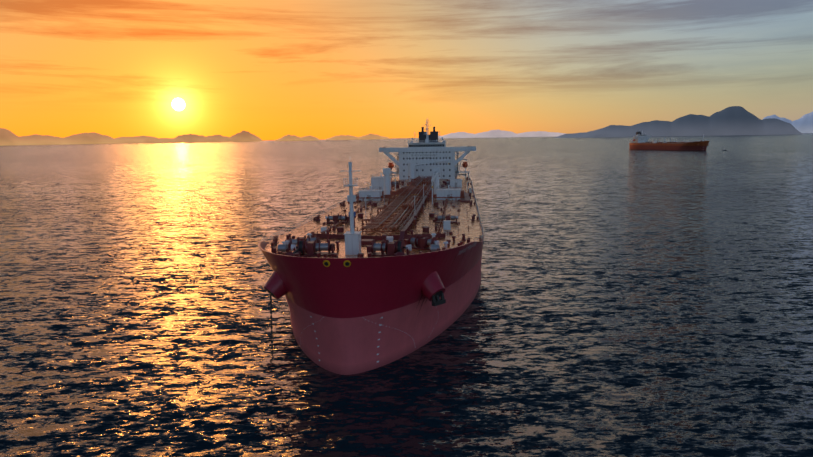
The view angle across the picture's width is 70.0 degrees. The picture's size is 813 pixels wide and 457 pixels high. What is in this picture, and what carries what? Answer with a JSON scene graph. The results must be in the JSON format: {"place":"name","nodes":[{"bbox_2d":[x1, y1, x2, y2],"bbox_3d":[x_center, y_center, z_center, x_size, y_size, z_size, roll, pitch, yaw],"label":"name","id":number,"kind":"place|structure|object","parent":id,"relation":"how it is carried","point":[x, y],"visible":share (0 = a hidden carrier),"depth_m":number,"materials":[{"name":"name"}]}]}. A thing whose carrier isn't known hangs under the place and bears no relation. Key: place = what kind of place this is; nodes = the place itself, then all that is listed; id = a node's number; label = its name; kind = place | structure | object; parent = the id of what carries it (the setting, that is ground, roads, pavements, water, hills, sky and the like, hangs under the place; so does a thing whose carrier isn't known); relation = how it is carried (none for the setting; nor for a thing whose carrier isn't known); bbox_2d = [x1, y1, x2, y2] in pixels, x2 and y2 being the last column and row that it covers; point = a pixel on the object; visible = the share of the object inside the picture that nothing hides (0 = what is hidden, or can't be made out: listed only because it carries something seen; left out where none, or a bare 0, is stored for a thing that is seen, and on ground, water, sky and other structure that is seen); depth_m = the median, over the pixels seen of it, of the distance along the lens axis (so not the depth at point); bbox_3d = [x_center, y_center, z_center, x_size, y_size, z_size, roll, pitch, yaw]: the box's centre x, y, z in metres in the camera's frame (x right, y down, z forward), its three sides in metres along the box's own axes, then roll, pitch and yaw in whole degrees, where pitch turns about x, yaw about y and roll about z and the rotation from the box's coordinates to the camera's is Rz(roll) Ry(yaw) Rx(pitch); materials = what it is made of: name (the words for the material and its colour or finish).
{"place":"outdoors","nodes":[
{"label":"outdoors","id":0,"kind":"place"},
{"bbox_2d":[0,128,157,145],"bbox_3d":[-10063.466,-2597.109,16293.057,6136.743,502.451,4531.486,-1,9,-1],"label":"island","id":1,"kind":"structure","parent":0,"point":[8,137],"depth_m":16025.15,"materials":[{"name":"orange stone"}]},
{"bbox_2d":[141,130,262,142],"bbox_3d":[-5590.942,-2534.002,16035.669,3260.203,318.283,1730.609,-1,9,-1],"label":"island","id":2,"kind":"structure","parent":0,"point":[244,136],"depth_m":15846.22,"materials":[{"name":"orange stone"}]},
{"bbox_2d":[0,133,812,456],"bbox_3d":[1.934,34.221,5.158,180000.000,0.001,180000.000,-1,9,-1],"label":"sea","id":3,"kind":"structure","parent":0,"point":[626,301],"depth_m":117.88,"materials":[{"name":"blue liquid"}]},
{"bbox_2d":[274,134,318,140],"bbox_3d":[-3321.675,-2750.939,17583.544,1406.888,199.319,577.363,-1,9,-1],"label":"island","id":4,"kind":"structure","parent":3,"relation":"in","point":[289,137],"depth_m":17470.65,"materials":[{"name":"orange stone"}]},
{"bbox_2d":[325,134,389,139],"bbox_3d":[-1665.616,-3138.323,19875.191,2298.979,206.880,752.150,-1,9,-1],"label":"island","id":5,"kind":"structure","parent":3,"relation":"in","point":[365,137],"depth_m":19652.75,"materials":[{"name":"orange stone"}]},
{"bbox_2d":[258,120,483,374],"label":"tanker","id":6,"kind":"object","parent":3,"relation":"on","point":[381,270],"visible":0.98,"depth_m":93.91,"materials":[{"name":"red paint"},{"name":"painted steel"}]},
{"bbox_2d":[629,130,708,150],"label":"tanker","id":7,"kind":"object","parent":3,"relation":"on","point":[639,141],"visible":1,"depth_m":1255.55,"materials":[{"name":"red paint"}]},
{"bbox_2d":[0,0,812,139],"label":"sky","id":8,"kind":"structure","parent":0,"point":[266,69],"materials":[{"name":"orange"}]},
{"bbox_2d":[438,130,565,137],"bbox_3d":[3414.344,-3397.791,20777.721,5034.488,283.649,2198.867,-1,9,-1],"label":"island","id":9,"kind":"structure","parent":0,"point":[494,133],"depth_m":20298.65,"materials":[{"name":"grey stone"}]},
{"bbox_2d":[555,106,801,137],"bbox_3d":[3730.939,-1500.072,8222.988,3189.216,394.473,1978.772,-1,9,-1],"label":"island","id":10,"kind":"structure","parent":0,"point":[734,120],"depth_m":7780.84,"materials":[{"name":"grey stone"}]},
{"bbox_2d":[762,112,812,132],"bbox_3d":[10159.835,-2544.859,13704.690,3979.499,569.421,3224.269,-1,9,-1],"label":"island","id":11,"kind":"structure","parent":0,"point":[803,124],"depth_m":13795.48,"materials":[{"name":"grey stone"}]}
]}

